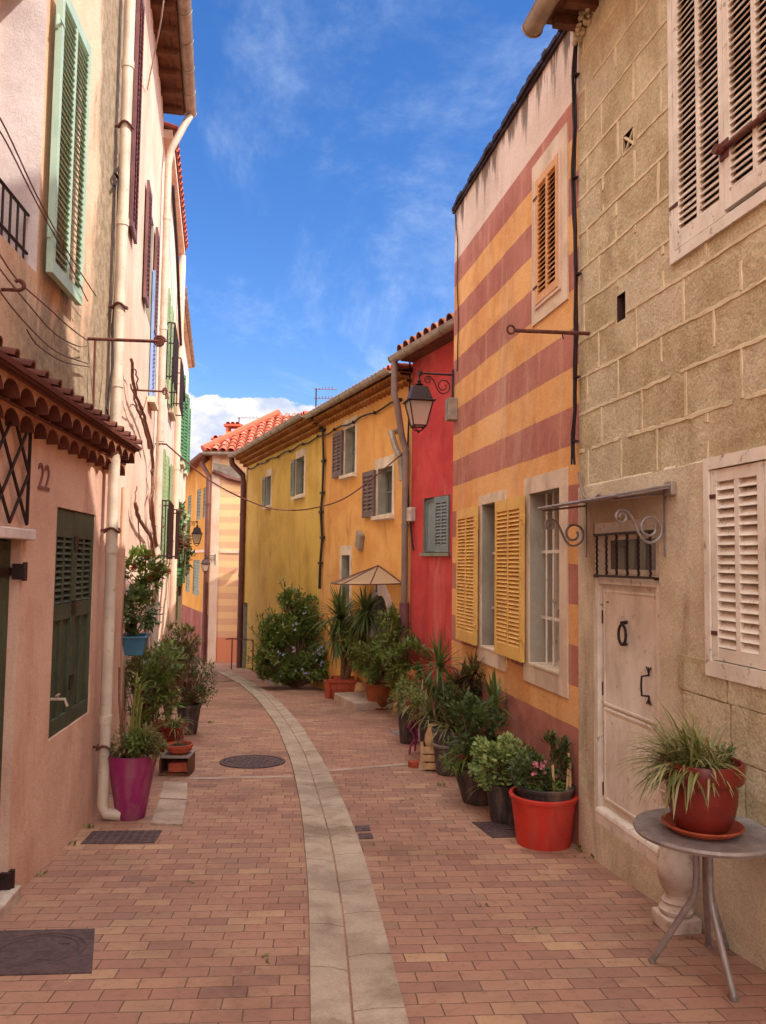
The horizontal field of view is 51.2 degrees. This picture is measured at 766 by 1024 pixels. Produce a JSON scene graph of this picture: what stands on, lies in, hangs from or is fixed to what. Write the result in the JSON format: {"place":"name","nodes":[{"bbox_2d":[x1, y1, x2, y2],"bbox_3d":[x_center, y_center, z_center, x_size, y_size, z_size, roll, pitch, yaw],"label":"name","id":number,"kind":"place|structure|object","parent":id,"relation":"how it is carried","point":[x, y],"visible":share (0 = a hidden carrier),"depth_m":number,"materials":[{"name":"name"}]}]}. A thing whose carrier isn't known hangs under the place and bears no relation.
{"place":"outdoors","nodes":[
{"label":"outdoors","id":0,"kind":"place"},
{"bbox_2d":[164,0,557,507],"label":"sky","id":1,"kind":"structure","parent":0,"point":[328,151],"materials":[{"name":"blue"}]},
{"bbox_2d":[0,571,765,1023],"bbox_3d":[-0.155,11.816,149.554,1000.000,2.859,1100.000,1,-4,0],"label":"ground","id":2,"kind":"structure","parent":0,"point":[172,945],"depth_m":4.93,"materials":[{"name":"brick"}]},
{"bbox_2d":[0,928,94,975],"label":"manhole cover","id":3,"kind":"object","parent":2,"relation":"on","point":[47,952],"visible":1,"depth_m":4.22,"materials":[{"name":"metal"}]},
{"bbox_2d":[0,0,141,918],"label":"pink house","id":4,"kind":"structure","parent":2,"relation":"on","point":[67,452],"depth_m":5.78,"materials":[{"name":"paint"}]},
{"bbox_2d":[1,279,25,291],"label":"iron hook","id":5,"kind":"object","parent":4,"relation":"attached to","point":[22,288],"visible":1,"depth_m":4.73,"materials":[{"name":"brown metal"}]},
{"bbox_2d":[0,540,27,889],"bbox_3d":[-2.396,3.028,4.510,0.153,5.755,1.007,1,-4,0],"label":"door","id":6,"kind":"structure","parent":4,"relation":"in","point":[19,571],"depth_m":5.03,"materials":[{"name":"green paint"}]},
{"bbox_2d":[0,131,87,300],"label":"cable","id":7,"kind":"object","parent":4,"relation":"attached to","point":[42,212],"visible":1,"depth_m":5.04,"materials":[{"name":"metal"}]},
{"bbox_2d":[0,254,87,340],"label":"cable","id":8,"kind":"object","parent":4,"relation":"attached to","point":[40,300],"visible":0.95,"depth_m":5.21,"materials":[{"name":"metal"}]},
{"bbox_2d":[0,291,88,363],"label":"cable","id":9,"kind":"object","parent":4,"relation":"attached to","point":[32,330],"visible":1,"depth_m":5.12,"materials":[{"name":"metal"}]},
{"bbox_2d":[0,268,88,346],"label":"cable","id":10,"kind":"object","parent":4,"relation":"attached to","point":[9,281],"visible":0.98,"depth_m":5.14,"materials":[{"name":"metal"}]},
{"bbox_2d":[0,117,95,295],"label":"cable","id":11,"kind":"object","parent":4,"relation":"attached to","point":[41,203],"visible":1,"depth_m":4.96,"materials":[{"name":"metal"}]},
{"bbox_2d":[26,329,89,366],"bbox_3d":[-2.296,-1.134,5.718,0.010,0.168,1.446,1,-4,-5],"label":"cable","id":12,"kind":"object","parent":4,"relation":"attached to","point":[51,354],"visible":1,"depth_m":5.47,"materials":[{"name":"metal"}]},
{"bbox_2d":[55,537,79,598],"bbox_3d":[-2.554,0.838,6.351,0.104,1.695,1.082,1,-4,0],"label":"window back","id":13,"kind":"structure","parent":4,"relation":"in","point":[57,537],"depth_m":6.42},
{"bbox_2d":[106,161,118,414],"bbox_3d":[-2.422,-1.978,7.172,0.062,2.752,0.483,2,-4,-17],"label":"cable","id":14,"kind":"object","parent":4,"relation":"attached to","point":[115,184],"visible":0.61,"depth_m":7.01,"materials":[{"name":"rubber"}]},
{"bbox_2d":[87,335,166,408],"bbox_3d":[-2.125,-1.156,6.609,0.649,0.638,0.047,1,-4,-5],"label":"wall bracket","id":15,"kind":"object","parent":4,"relation":"attached to","point":[159,340],"depth_m":6.60,"materials":[{"name":"metal"}]},
{"bbox_2d":[80,830,161,843],"bbox_3d":[-2.111,2.655,6.477,0.568,0.072,0.345,1,-4,-5],"label":"drain grate","id":16,"kind":"object","parent":2,"relation":"on","point":[125,837],"visible":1,"depth_m":6.45,"materials":[{"name":"metal"}]},
{"bbox_2d":[102,664,167,820],"bbox_3d":[-2.196,2.011,7.139,0.607,1.386,0.566,1,-4,0],"label":"potted plant","id":17,"kind":"object","parent":2,"relation":"on","point":[132,767],"visible":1,"depth_m":6.98,"materials":[{"name":"purple plant"}]},
{"bbox_2d":[109,0,196,792],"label":"peach house","id":18,"kind":"structure","parent":2,"relation":"on","point":[171,89],"depth_m":10.40,"materials":[{"name":"paint"}]},
{"bbox_2d":[122,582,164,655],"bbox_3d":[-2.607,1.117,8.440,0.528,0.760,0.649,1,-4,0],"label":"wall planter","id":19,"kind":"object","parent":18,"relation":"attached to","point":[134,641],"visible":0.88,"depth_m":8.34,"materials":[{"name":"blue plastic"}]},
{"bbox_2d":[124,543,170,601],"bbox_3d":[-2.642,0.665,8.841,0.595,0.654,0.592,3,-4,-29],"label":"wall planter","id":20,"kind":"object","parent":18,"relation":"attached to","point":[157,570],"visible":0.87,"depth_m":8.76,"materials":[{"name":"plant"}]},
{"bbox_2d":[145,605,149,663],"bbox_3d":[-3.455,2.187,11.681,0.030,1.700,0.240,1,-4,-12],"label":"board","id":21,"kind":"object","parent":18,"relation":"attached to","point":[148,608],"visible":0.06,"depth_m":11.61,"materials":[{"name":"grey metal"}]},
{"bbox_2d":[128,358,169,645],"bbox_3d":[-3.414,0.613,11.955,0.093,3.958,8.422,1,-4,-11],"label":"climbing vine","id":22,"kind":"object","parent":18,"relation":"attached to","point":[153,540],"visible":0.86,"depth_m":10.89,"materials":[{"name":"brown plant"}]},
{"bbox_2d":[133,387,167,394],"bbox_3d":[-2.689,-1.407,9.239,0.399,0.093,0.024,1,-4,-12],"label":"wall bracket","id":23,"kind":"object","parent":18,"relation":"attached to","point":[164,390],"depth_m":9.25,"materials":[{"name":"metal"}]},
{"bbox_2d":[146,0,163,89],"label":"cable","id":24,"kind":"object","parent":18,"relation":"attached to","point":[156,44],"visible":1,"depth_m":8.79,"materials":[{"name":"white rubber"}]},
{"bbox_2d":[123,632,186,764],"bbox_3d":[-2.656,2.136,9.287,0.811,1.614,0.764,1,-4,0],"label":"potted shrub","id":25,"kind":"object","parent":2,"relation":"on","point":[160,694],"visible":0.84,"depth_m":9.22,"materials":[{"name":"green plant"}]},
{"bbox_2d":[149,121,187,677],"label":"cream house","id":26,"kind":"structure","parent":2,"relation":"on","point":[170,513],"depth_m":15.44,"materials":[{"name":"paint"}]},
{"bbox_2d":[155,443,401,510],"bbox_3d":[-1.413,-0.592,12.859,4.257,1.172,1.340,2,-4,-23],"label":"cable","id":27,"kind":"object","parent":26,"relation":"attached to","point":[269,507],"visible":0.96,"depth_m":12.40,"materials":[{"name":"rubber"}]},
{"bbox_2d":[151,781,186,826],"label":"stone slab","id":28,"kind":"structure","parent":2,"relation":"on","point":[170,808],"depth_m":7.42,"materials":[{"name":"stone"}]},
{"bbox_2d":[153,711,194,752],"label":"potted plant","id":29,"kind":"object","parent":2,"relation":"on","point":[179,728],"visible":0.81,"depth_m":9.95,"materials":[{"name":"green plant"}]},
{"bbox_2d":[149,621,202,749],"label":"potted shrub","id":30,"kind":"object","parent":2,"relation":"on","point":[187,645],"visible":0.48,"depth_m":10.44,"materials":[{"name":"green plant"}]},
{"bbox_2d":[159,750,194,775],"bbox_3d":[-2.287,2.791,8.887,0.330,0.215,0.280,1,-4,0],"label":"concrete block","id":31,"kind":"object","parent":2,"relation":"on","point":[166,758],"visible":0.76,"depth_m":8.81,"materials":[{"name":"grey concrete"}]},
{"bbox_2d":[168,760,187,771],"bbox_3d":[-2.257,2.818,8.866,0.230,0.100,0.137,1,-4,-11],"label":"brick","id":32,"kind":"object","parent":31,"relation":"on","point":[177,765],"visible":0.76,"depth_m":8.80,"materials":[{"name":"brick"}]},
{"bbox_2d":[166,733,192,754],"bbox_3d":[-2.264,2.574,8.901,0.294,0.220,0.294,1,-4,0],"label":"terracotta bowl","id":33,"kind":"object","parent":31,"relation":"on","point":[177,747],"visible":0.98,"depth_m":8.81,"materials":[{"name":"ceramic"}]},
{"bbox_2d":[167,286,194,648],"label":"white house","id":34,"kind":"structure","parent":2,"relation":"on","point":[188,357],"depth_m":21.89,"materials":[{"name":"white paint"}]},
{"bbox_2d":[171,185,186,408],"bbox_3d":[-4.324,-4.066,17.090,0.060,2.379,7.778,1,-4,-12],"label":"cable","id":35,"kind":"object","parent":34,"relation":"attached to","point":[176,256],"visible":0.87,"depth_m":15.36,"materials":[{"name":"rubber"}]},
{"bbox_2d":[173,499,193,595],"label":"climbing vine","id":36,"kind":"object","parent":34,"relation":"attached to","point":[184,543],"visible":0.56,"depth_m":17.99,"materials":[{"name":"green plant"}]},
{"bbox_2d":[185,548,195,575],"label":"climbing vine","id":37,"kind":"object","parent":34,"relation":"attached to","point":[188,552],"visible":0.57,"depth_m":22.34,"materials":[{"name":"green plant"}]},
{"bbox_2d":[187,521,202,546],"bbox_3d":[-5.504,0.612,23.104,0.580,0.783,0.333,1,-4,-12],"label":"wall lantern","id":38,"kind":"object","parent":34,"relation":"attached to","point":[196,533],"depth_m":23.03,"materials":[{"name":"black metal"}]},
{"bbox_2d":[175,639,218,734],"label":"potted shrub","id":39,"kind":"object","parent":2,"relation":"on","point":[190,696],"visible":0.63,"depth_m":11.49,"materials":[{"name":"green plant"}]},
{"bbox_2d":[181,409,296,662],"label":"house","id":40,"kind":"structure","parent":2,"relation":"on","point":[210,606],"depth_m":29.04,"materials":[{"name":"paint"}]},
{"bbox_2d":[200,554,215,572],"bbox_3d":[-6.299,1.855,28.800,0.516,0.696,0.296,3,-4,-27],"label":"wall lantern","id":41,"kind":"object","parent":40,"relation":"attached to","point":[204,563],"depth_m":28.69,"materials":[{"name":"beige glass"}]},
{"bbox_2d":[226,638,253,669],"bbox_3d":[-4.412,4.400,24.700,1.155,0.989,0.148,-2,-4,32],"label":"handrail","id":42,"kind":"object","parent":2,"relation":"on","point":[252,640],"visible":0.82,"depth_m":24.87,"materials":[{"name":"metal"}]},
{"bbox_2d":[219,755,285,768],"bbox_3d":[-1.562,2.997,9.570,0.790,0.073,0.790,1,-4,0],"label":"manhole cover","id":43,"kind":"object","parent":2,"relation":"on","point":[252,761],"visible":0.99,"depth_m":9.51,"materials":[{"name":"metal"}]},
{"bbox_2d":[228,411,321,687],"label":"olive house","id":44,"kind":"structure","parent":2,"relation":"on","point":[274,545],"depth_m":22.22,"materials":[{"name":"paint"}]},
{"bbox_2d":[301,459,303,493],"bbox_3d":[-1.967,-0.916,20.437,0.324,0.940,0.712,1,-4,0],"label":"window","id":45,"kind":"structure","parent":44,"relation":"in","point":[302,461],"depth_m":20.73,"materials":[{"name":"paint"}]},
{"bbox_2d":[248,398,401,469],"bbox_3d":[-2.002,-1.694,20.017,0.060,0.118,12.274,2,-4,-22],"label":"cable","id":46,"kind":"object","parent":44,"relation":"attached to","point":[354,421],"visible":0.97,"depth_m":17.86,"materials":[{"name":"rubber"}]},
{"bbox_2d":[315,387,336,406],"bbox_3d":[-1.541,-2.765,21.257,0.607,1.113,0.329,1,-4,0],"label":"antenna","id":47,"kind":"object","parent":44,"relation":"on","point":[316,398],"visible":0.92,"depth_m":21.23,"materials":[{"name":"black metal"}]},
{"bbox_2d":[242,576,331,687],"bbox_3d":[-2.095,2.762,18.312,2.232,2.585,2.266,1,-4,0],"label":"plumbago bush","id":48,"kind":"object","parent":2,"relation":"on","point":[288,629],"visible":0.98,"depth_m":18.15,"materials":[{"name":"green plant"}]},
{"bbox_2d":[189,763,407,778],"bbox_3d":[-0.800,2.942,9.012,2.707,0.054,0.336,2,-4,-22],"label":"paving band","id":49,"kind":"object","parent":2,"relation":"on","point":[291,776],"visible":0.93,"depth_m":8.78,"materials":[{"name":"stone"}]},
{"bbox_2d":[216,671,408,1023],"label":"channel","id":50,"kind":"object","parent":2,"relation":"on","point":[376,995],"visible":0.92,"depth_m":4.96,"materials":[{"name":"stone"}]},
{"bbox_2d":[36,721,593,875],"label":"weeds","id":51,"kind":"object","parent":2,"relation":"on","point":[89,826],"visible":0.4,"depth_m":6.30,"materials":[{"name":"green plant"}]},
{"bbox_2d":[324,679,332,698],"bbox_3d":[-1.066,3.557,16.059,0.266,0.360,0.266,1,-4,0],"label":"terracotta pot","id":52,"kind":"object","parent":2,"relation":"on","point":[328,692],"visible":0.62,"depth_m":15.97,"materials":[{"name":"orange ceramic"}]},
{"bbox_2d":[307,585,382,699],"bbox_3d":[-0.686,2.518,15.637,1.563,2.377,2.193,3,-4,-29],"label":"potted yucca","id":53,"kind":"object","parent":2,"relation":"on","point":[344,681],"visible":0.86,"depth_m":15.71,"materials":[{"name":"plant"}]},
{"bbox_2d":[334,691,385,710],"bbox_3d":[-0.410,3.675,14.874,0.660,0.464,1.200,2,-4,-22],"label":"door step","id":54,"kind":"object","parent":2,"relation":"on","point":[356,701],"depth_m":14.61,"materials":[{"name":"stone"}]},
{"bbox_2d":[354,681,365,691],"bbox_3d":[-0.428,3.514,15.661,0.280,0.360,0.280,1,-4,0],"label":"clay urn","id":55,"kind":"object","parent":2,"relation":"on","point":[360,686],"visible":0.42,"depth_m":15.57,"materials":[{"name":"ceramic"}]},
{"bbox_2d":[355,825,370,831],"bbox_3d":[-0.175,2.719,6.814,0.127,0.059,0.168,1,-4,-5],"label":"valve cover","id":56,"kind":"object","parent":2,"relation":"on","point":[362,828],"visible":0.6,"depth_m":6.80,"materials":[{"name":"metal"}]},
{"bbox_2d":[358,833,372,838],"bbox_3d":[-0.144,2.695,6.592,0.115,0.058,0.155,1,-4,-6],"label":"valve cover","id":57,"kind":"object","parent":2,"relation":"on","point":[365,835],"visible":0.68,"depth_m":6.59,"materials":[{"name":"metal"}]},
{"bbox_2d":[303,363,448,710],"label":"orange house","id":58,"kind":"structure","parent":2,"relation":"on","point":[362,532],"depth_m":15.87,"materials":[{"name":"paint"}]},
{"bbox_2d":[318,426,325,588],"bbox_3d":[-1.444,-0.188,18.528,0.060,3.916,0.522,2,-4,-22],"label":"cable","id":59,"kind":"object","parent":58,"relation":"attached to","point":[322,492],"visible":0.9,"depth_m":18.41,"materials":[{"name":"rubber"}]},
{"bbox_2d":[348,555,349,612],"bbox_3d":[-0.628,1.541,16.961,0.043,1.242,0.522,2,-4,-22],"label":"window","id":60,"kind":"structure","parent":58,"relation":"in","point":[349,555],"depth_m":17.17,"materials":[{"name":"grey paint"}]},
{"bbox_2d":[352,429,354,471],"bbox_3d":[-0.528,-1.300,16.985,0.281,0.973,0.605,1,-4,0],"label":"window","id":61,"kind":"structure","parent":58,"relation":"in","point":[353,431],"depth_m":17.23,"materials":[{"name":"glass"}]},
{"bbox_2d":[381,599,386,632],"bbox_3d":[0.111,2.497,15.024,0.067,1.921,0.731,2,-4,-22],"label":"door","id":62,"kind":"structure","parent":58,"relation":"in","point":[384,609],"depth_m":15.27,"materials":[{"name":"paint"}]},
{"bbox_2d":[385,468,391,513],"bbox_3d":[0.204,-0.394,15.100,0.315,0.877,0.689,1,-4,0],"label":"window","id":63,"kind":"structure","parent":58,"relation":"in","point":[388,484],"depth_m":15.35,"materials":[{"name":"glass"}]},
{"bbox_2d":[340,602,430,709],"bbox_3d":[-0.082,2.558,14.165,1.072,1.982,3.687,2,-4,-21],"label":"potted tree","id":64,"kind":"object","parent":2,"relation":"on","point":[389,649],"visible":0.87,"depth_m":13.83,"materials":[{"name":"green plant"}]},
{"bbox_2d":[386,697,392,709],"bbox_3d":[0.155,3.447,14.414,0.220,0.230,0.220,1,-4,0],"label":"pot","id":65,"kind":"object","parent":2,"relation":"on","point":[388,704],"visible":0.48,"depth_m":14.33,"materials":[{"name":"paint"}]},
{"bbox_2d":[383,667,423,743],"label":"potted plant","id":66,"kind":"object","parent":2,"relation":"on","point":[405,735],"visible":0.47,"depth_m":10.98,"materials":[{"name":"green plant"}]},
{"bbox_2d":[390,731,419,741],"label":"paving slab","id":67,"kind":"structure","parent":2,"relation":"on","point":[396,733],"depth_m":11.68,"materials":[{"name":"grey stone"}]},
{"bbox_2d":[408,760,419,767],"bbox_3d":[0.384,2.965,9.399,0.156,0.070,0.107,2,-4,-16],"label":"brick","id":68,"kind":"object","parent":2,"relation":"on","point":[413,763],"visible":0.65,"depth_m":9.35,"materials":[{"name":"brick"}]},
{"bbox_2d":[394,680,440,753],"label":"potted plant","id":69,"kind":"object","parent":2,"relation":"on","point":[413,715],"visible":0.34,"depth_m":10.15,"materials":[{"name":"green plant"}]},
{"bbox_2d":[418,749,425,770],"bbox_3d":[0.453,2.864,9.233,0.088,0.250,0.088,2,-4,-23],"label":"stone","id":70,"kind":"object","parent":2,"relation":"on","point":[419,768],"visible":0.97,"depth_m":9.22,"materials":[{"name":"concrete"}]},
{"bbox_2d":[420,742,435,769],"bbox_3d":[0.579,2.849,9.322,0.276,0.275,0.276,1,-4,0],"label":"wooden crate","id":71,"kind":"object","parent":2,"relation":"on","point":[428,758],"visible":0.44,"depth_m":9.19,"materials":[{"name":"brown wood"}]},
{"bbox_2d":[425,724,436,746],"bbox_3d":[0.581,2.635,9.335,0.190,0.305,0.190,1,-4,0],"label":"clay jar","id":72,"kind":"object","parent":71,"relation":"in","point":[428,740],"visible":0.41,"depth_m":9.27,"materials":[{"name":"brown ceramic"}]},
{"bbox_2d":[404,681,452,762],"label":"potted plant","id":73,"kind":"object","parent":2,"relation":"on","point":[425,714],"visible":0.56,"depth_m":9.52,"materials":[{"name":"green plant"}]},
{"bbox_2d":[406,628,469,762],"bbox_3d":[0.731,2.178,9.384,0.888,1.646,0.861,-1,-4,29],"label":"potted dracaena","id":74,"kind":"object","parent":2,"relation":"on","point":[439,660],"visible":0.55,"depth_m":9.37,"materials":[{"name":"plant"}]},
{"bbox_2d":[185,798,693,961],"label":"fallen leaves","id":75,"kind":"object","parent":2,"relation":"on","point":[266,954],"visible":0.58,"depth_m":4.66,"materials":[{"name":"brown plant"}]},
{"bbox_2d":[418,684,467,776],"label":"potted plant","id":76,"kind":"object","parent":2,"relation":"on","point":[441,733],"visible":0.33,"depth_m":8.95,"materials":[{"name":"green plant"}]},
{"bbox_2d":[439,648,485,759],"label":"potted plant","id":77,"kind":"object","parent":2,"relation":"on","point":[462,684],"visible":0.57,"depth_m":8.97,"materials":[{"name":"green plant"}]},
{"bbox_2d":[388,256,554,708],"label":"red house","id":78,"kind":"structure","parent":2,"relation":"on","point":[429,349],"depth_m":13.17,"materials":[{"name":"paint"}]},
{"bbox_2d":[407,362,413,550],"bbox_3d":[0.485,-0.988,13.858,0.036,3.321,0.343,2,-4,-22],"label":"cable","id":79,"kind":"object","parent":78,"relation":"attached to","point":[408,448],"visible":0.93,"depth_m":13.98,"materials":[{"name":"rubber"}]},
{"bbox_2d":[407,507,415,521],"bbox_3d":[0.483,0.042,13.765,0.100,0.240,0.180,2,-4,-22],"label":"meter box","id":80,"kind":"object","parent":78,"relation":"attached to","point":[411,513],"visible":1,"depth_m":13.69,"materials":[{"name":"beige plastic"}]},
{"bbox_2d":[437,692,508,805],"bbox_3d":[0.829,2.298,7.807,0.755,1.040,0.697,-1,-4,24],"label":"potted plant","id":81,"kind":"object","parent":2,"relation":"on","point":[475,714],"visible":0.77,"depth_m":7.73,"materials":[{"name":"green plant"}]},
{"bbox_2d":[471,667,511,740],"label":"potted yucca","id":82,"kind":"object","parent":2,"relation":"on","point":[493,689],"visible":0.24,"depth_m":8.19,"materials":[{"name":"green plant"}]},
{"bbox_2d":[472,821,515,837],"bbox_3d":[1.038,2.738,6.848,0.394,0.078,0.514,2,-4,-14],"label":"drain grate","id":83,"kind":"object","parent":2,"relation":"on","point":[491,829],"visible":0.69,"depth_m":6.82,"materials":[{"name":"metal"}]},
{"bbox_2d":[461,730,531,824],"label":"potted plant","id":84,"kind":"object","parent":2,"relation":"on","point":[496,784],"visible":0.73,"depth_m":7.01,"materials":[{"name":"green plant"}]},
{"bbox_2d":[506,729,578,850],"bbox_3d":[1.304,2.223,6.500,0.616,0.918,0.558,1,-4,0],"label":"potted plant","id":85,"kind":"object","parent":2,"relation":"on","point":[544,800],"visible":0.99,"depth_m":6.36,"materials":[{"name":"red plant"}]},
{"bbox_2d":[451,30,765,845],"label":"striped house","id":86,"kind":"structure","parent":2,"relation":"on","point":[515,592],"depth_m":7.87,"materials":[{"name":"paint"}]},
{"bbox_2d":[402,369,453,433],"bbox_3d":[0.605,-1.449,10.453,0.645,0.870,0.370,1,-4,-10],"label":"wall lantern","id":87,"kind":"object","parent":86,"relation":"attached to","point":[418,402],"depth_m":10.32,"materials":[{"name":"black metal"}]},
{"bbox_2d":[445,397,457,421],"bbox_3d":[0.887,-1.328,10.374,0.130,0.290,0.160,1,-4,-10],"label":"electric box","id":88,"kind":"object","parent":86,"relation":"attached to","point":[451,409],"visible":1,"depth_m":10.30,"materials":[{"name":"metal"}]},
{"bbox_2d":[455,214,458,370],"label":"cable","id":89,"kind":"object","parent":86,"relation":"attached to","point":[457,293],"visible":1,"depth_m":10.37,"materials":[{"name":"rubber"}]},
{"bbox_2d":[534,148,560,309],"bbox_3d":[1.520,-2.563,7.320,0.050,1.269,0.614,1,-4,-10],"label":"window frame","id":90,"kind":"structure","parent":86,"relation":"in","point":[558,151],"depth_m":7.05,"materials":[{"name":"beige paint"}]},
{"bbox_2d":[555,494,558,662],"bbox_3d":[1.725,0.623,7.281,0.043,1.619,0.738,1,-4,-10],"label":"window","id":91,"kind":"structure","parent":86,"relation":"in","point":[556,496],"depth_m":7.60,"materials":[{"name":"white paint"}]},
{"bbox_2d":[506,0,765,971],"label":"stone house","id":92,"kind":"structure","parent":2,"relation":"on","point":[670,532],"depth_m":5.23,"materials":[{"name":"beige stone"}]},
{"bbox_2d":[570,42,581,464],"bbox_3d":[1.599,-2.182,6.642,0.052,3.590,0.141,1,-4,-10],"label":"cable","id":93,"kind":"object","parent":92,"relation":"attached to","point":[575,75],"visible":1,"depth_m":6.62,"materials":[{"name":"rubber"}]},
{"bbox_2d":[577,472,600,498],"bbox_3d":[1.619,-0.207,6.293,0.024,0.259,0.401,1,-4,-10],"label":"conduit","id":94,"kind":"object","parent":92,"relation":"attached to","point":[582,489],"visible":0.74,"depth_m":6.41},
{"bbox_2d":[595,584,658,865],"bbox_3d":[1.743,1.427,5.688,0.120,1.797,0.920,1,-4,-10],"label":"door","id":95,"kind":"structure","parent":92,"relation":"in","point":[629,686],"depth_m":5.70,"materials":[{"name":"paint"}]},
{"bbox_2d":[607,534,655,574],"bbox_3d":[1.817,0.308,5.758,0.179,0.285,0.871,1,-4,0],"label":"transom window","id":96,"kind":"structure","parent":92,"relation":"in","point":[644,547],"depth_m":5.81,"materials":[{"name":"white paint"}]},
{"bbox_2d":[667,0,765,264],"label":"window frame","id":97,"kind":"structure","parent":92,"relation":"in","point":[759,198],"depth_m":5.12,"materials":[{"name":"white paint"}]},
{"bbox_2d":[703,445,765,689],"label":"window frame","id":98,"kind":"structure","parent":92,"relation":"in","point":[750,676],"depth_m":4.60,"materials":[{"name":"white paint"}]},
{"bbox_2d":[652,806,701,934],"bbox_3d":[1.737,2.118,4.740,0.216,0.680,0.216,2,-4,-12],"label":"stone baluster","id":99,"kind":"object","parent":2,"relation":"on","point":[675,871],"visible":0.51,"depth_m":4.66,"materials":[{"name":"beige stone"}]},
{"bbox_2d":[658,779,668,807],"bbox_3d":[1.743,1.664,4.769,0.220,0.230,0.220,1,-4,0],"label":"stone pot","id":100,"kind":"object","parent":99,"relation":"on","point":[662,790],"visible":0.13,"depth_m":4.74,"materials":[{"name":"stone"}]},
{"bbox_2d":[633,808,765,1001],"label":"round table","id":101,"kind":"object","parent":2,"relation":"on","point":[749,842],"visible":0.77,"depth_m":3.99,"materials":[{"name":"grey metal"}]},
{"bbox_2d":[605,697,763,840],"bbox_3d":[1.532,1.277,4.091,0.795,0.667,0.806,1,-4,0],"label":"potted spider plant","id":102,"kind":"object","parent":101,"relation":"on","point":[703,786],"visible":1,"depth_m":3.93,"materials":[{"name":"green plant"}]}
]}

